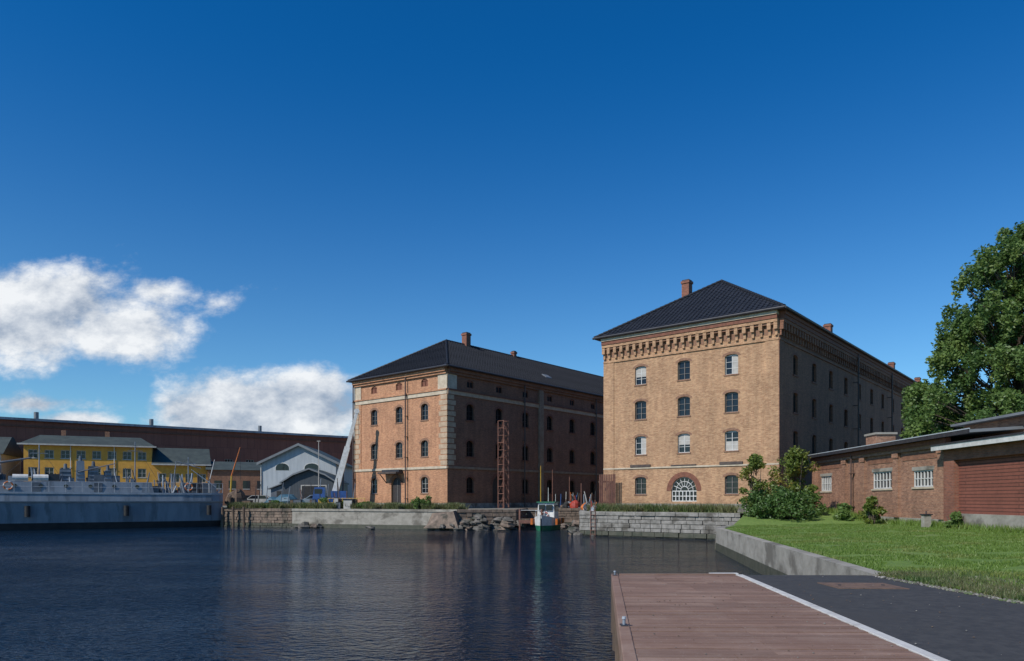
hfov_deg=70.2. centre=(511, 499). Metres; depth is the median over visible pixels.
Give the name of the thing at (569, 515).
stone courses
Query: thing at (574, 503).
fishing gear
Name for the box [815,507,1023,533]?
wall foot weeds
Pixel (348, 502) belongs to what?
equipment crates
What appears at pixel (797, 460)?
rowan sapling
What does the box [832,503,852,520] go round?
bush
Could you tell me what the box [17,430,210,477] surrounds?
roof and trim
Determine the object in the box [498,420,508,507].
ladder tower
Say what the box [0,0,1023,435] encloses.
sky
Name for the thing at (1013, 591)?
rough weeds
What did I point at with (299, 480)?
gabled dark shed
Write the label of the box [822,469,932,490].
windows
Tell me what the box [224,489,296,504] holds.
parked cars
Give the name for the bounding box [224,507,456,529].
harbour quay wall
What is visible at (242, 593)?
water
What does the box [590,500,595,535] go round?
quay ladder
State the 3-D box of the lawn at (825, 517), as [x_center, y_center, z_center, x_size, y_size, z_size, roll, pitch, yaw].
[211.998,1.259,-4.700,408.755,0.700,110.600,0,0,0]
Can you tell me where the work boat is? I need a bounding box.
[531,488,563,530]
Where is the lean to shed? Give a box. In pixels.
[268,483,281,496]
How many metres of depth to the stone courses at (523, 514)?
73.55 m
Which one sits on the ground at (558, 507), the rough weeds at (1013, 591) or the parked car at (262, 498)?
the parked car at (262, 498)
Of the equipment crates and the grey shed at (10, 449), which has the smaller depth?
the equipment crates
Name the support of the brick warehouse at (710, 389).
on the ground at (558, 507)
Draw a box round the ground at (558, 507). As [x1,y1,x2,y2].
[223,506,819,512]
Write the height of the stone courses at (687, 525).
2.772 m
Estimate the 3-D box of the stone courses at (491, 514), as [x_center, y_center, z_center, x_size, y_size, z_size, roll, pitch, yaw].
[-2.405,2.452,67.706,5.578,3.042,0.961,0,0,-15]
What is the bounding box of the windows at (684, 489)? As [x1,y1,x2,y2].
[636,354,870,501]
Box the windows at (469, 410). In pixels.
[372,379,593,502]
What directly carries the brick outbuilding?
on the ground at (558, 507)
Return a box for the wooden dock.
[611,573,931,660]
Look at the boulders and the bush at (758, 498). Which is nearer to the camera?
the bush at (758, 498)
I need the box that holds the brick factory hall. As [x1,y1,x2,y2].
[0,412,354,497]
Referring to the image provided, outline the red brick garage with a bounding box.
[930,432,1023,529]
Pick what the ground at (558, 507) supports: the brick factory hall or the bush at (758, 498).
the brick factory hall
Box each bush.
[737,488,776,518]
[753,485,819,521]
[792,488,826,515]
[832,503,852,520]
[858,495,887,523]
[944,511,963,527]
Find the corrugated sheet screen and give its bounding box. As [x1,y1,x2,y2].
[598,474,614,505]
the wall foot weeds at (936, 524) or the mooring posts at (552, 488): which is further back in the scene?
the mooring posts at (552, 488)
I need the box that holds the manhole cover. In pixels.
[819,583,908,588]
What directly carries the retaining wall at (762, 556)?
in the water
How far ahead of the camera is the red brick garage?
33.74 m
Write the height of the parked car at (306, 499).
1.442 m
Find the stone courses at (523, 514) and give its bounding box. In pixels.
[515,508,527,527]
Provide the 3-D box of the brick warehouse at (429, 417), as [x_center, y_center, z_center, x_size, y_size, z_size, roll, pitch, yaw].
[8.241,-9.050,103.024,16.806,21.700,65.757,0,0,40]
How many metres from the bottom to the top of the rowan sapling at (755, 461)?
4.337 m
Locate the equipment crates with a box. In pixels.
[242,497,356,508]
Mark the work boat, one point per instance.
(549, 518)
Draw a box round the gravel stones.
[875,576,1023,603]
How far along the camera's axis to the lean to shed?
88.00 m
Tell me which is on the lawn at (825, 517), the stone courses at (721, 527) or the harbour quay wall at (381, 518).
the stone courses at (721, 527)
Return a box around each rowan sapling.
[737,453,776,511]
[767,445,819,512]
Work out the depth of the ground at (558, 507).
75.33 m
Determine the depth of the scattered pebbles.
10.36 m
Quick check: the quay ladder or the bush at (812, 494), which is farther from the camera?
the quay ladder
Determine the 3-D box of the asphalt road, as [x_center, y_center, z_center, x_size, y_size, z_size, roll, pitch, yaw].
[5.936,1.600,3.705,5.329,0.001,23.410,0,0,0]
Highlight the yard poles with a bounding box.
[236,478,355,504]
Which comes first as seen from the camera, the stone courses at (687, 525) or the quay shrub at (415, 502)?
the stone courses at (687, 525)
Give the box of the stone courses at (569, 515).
[527,508,580,525]
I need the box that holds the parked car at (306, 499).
[302,495,329,503]
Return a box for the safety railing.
[328,498,364,502]
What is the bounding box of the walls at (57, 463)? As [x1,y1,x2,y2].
[24,444,207,489]
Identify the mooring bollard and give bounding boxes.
[620,616,628,625]
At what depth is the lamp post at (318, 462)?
83.96 m
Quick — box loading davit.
[230,447,240,491]
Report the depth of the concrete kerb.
9.24 m
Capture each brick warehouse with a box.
[346,332,603,507]
[592,279,963,513]
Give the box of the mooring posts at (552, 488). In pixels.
[540,466,581,509]
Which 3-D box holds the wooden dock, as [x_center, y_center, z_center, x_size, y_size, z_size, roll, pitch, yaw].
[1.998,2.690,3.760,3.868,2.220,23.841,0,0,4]
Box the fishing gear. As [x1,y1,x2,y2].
[560,491,596,510]
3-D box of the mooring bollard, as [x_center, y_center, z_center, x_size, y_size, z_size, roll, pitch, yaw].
[1.408,1.528,9.150,0.090,0.112,0.140,0,0,0]
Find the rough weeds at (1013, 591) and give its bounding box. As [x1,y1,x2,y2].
[875,568,1023,600]
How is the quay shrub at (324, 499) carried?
on the ground at (558, 507)
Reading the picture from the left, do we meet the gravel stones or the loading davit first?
the loading davit
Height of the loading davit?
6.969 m
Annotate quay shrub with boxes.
[319,497,328,502]
[356,501,370,508]
[410,496,420,508]
[420,495,431,505]
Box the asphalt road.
[745,575,1023,660]
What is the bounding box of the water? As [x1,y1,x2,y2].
[0,526,761,660]
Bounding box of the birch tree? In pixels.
[899,221,1023,438]
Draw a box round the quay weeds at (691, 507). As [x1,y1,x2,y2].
[226,501,741,512]
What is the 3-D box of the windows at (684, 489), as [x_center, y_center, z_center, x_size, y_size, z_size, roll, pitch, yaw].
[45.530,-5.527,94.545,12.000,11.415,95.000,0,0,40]
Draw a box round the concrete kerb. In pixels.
[734,573,949,660]
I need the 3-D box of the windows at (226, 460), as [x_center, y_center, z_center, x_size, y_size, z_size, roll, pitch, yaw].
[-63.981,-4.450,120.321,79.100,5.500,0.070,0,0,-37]
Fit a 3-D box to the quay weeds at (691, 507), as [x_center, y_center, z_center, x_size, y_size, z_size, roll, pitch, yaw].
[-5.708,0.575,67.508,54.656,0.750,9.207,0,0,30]
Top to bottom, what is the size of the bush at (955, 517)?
1.008 m
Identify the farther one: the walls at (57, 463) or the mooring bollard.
the walls at (57, 463)
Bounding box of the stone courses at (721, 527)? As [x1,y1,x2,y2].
[714,523,735,548]
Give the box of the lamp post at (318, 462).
[317,441,320,486]
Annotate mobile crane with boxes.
[312,409,359,502]
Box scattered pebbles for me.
[636,576,1020,659]
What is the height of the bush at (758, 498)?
2.350 m
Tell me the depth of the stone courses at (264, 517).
74.33 m
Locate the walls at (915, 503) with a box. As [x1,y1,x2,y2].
[817,449,936,518]
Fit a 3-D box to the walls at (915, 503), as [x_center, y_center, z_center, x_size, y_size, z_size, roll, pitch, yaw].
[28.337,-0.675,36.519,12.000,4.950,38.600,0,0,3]
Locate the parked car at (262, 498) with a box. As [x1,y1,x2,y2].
[247,495,268,502]
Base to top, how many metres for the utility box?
0.900 m
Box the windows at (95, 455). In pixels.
[28,449,205,482]
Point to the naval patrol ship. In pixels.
(62, 499)
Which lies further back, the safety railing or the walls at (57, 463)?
the walls at (57, 463)
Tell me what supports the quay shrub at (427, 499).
on the ground at (558, 507)
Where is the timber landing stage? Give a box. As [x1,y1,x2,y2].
[519,509,542,529]
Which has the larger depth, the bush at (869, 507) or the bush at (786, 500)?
the bush at (786, 500)
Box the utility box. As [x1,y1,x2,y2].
[920,511,932,527]
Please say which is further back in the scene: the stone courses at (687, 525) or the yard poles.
the yard poles
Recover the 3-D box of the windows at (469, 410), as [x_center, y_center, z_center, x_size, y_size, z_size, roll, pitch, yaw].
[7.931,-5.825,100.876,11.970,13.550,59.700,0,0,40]
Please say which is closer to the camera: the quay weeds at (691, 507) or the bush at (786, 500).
the bush at (786, 500)
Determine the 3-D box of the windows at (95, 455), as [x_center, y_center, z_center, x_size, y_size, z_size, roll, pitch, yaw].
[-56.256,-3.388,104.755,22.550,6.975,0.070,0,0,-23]
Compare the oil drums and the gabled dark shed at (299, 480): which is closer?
the oil drums
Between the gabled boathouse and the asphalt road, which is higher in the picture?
the gabled boathouse
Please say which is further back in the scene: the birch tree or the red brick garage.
the birch tree
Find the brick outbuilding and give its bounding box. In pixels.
[205,461,261,505]
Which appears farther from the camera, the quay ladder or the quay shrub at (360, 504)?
the quay shrub at (360, 504)
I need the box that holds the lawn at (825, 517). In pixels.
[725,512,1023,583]
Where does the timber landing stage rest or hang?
in the water
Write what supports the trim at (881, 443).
attached to the walls at (915, 503)
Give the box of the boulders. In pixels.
[291,511,593,534]
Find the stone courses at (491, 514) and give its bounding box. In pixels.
[457,509,515,524]
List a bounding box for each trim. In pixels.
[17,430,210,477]
[808,411,1023,522]
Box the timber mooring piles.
[221,507,244,526]
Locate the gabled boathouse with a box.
[256,443,351,497]
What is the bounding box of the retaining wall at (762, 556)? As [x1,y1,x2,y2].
[716,528,884,575]
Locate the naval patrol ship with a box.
[0,445,222,529]
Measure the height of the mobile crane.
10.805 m
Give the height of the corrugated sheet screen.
3.100 m
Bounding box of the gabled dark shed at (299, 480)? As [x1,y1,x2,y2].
[279,468,348,498]
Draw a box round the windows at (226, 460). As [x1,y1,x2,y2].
[210,459,253,461]
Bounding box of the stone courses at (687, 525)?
[579,511,744,538]
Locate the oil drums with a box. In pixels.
[227,497,246,503]
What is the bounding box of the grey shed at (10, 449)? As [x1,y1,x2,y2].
[0,437,23,479]
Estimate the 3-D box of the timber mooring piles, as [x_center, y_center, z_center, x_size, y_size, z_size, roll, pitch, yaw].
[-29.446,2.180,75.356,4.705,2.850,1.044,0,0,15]
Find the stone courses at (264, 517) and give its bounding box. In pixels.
[220,508,291,526]

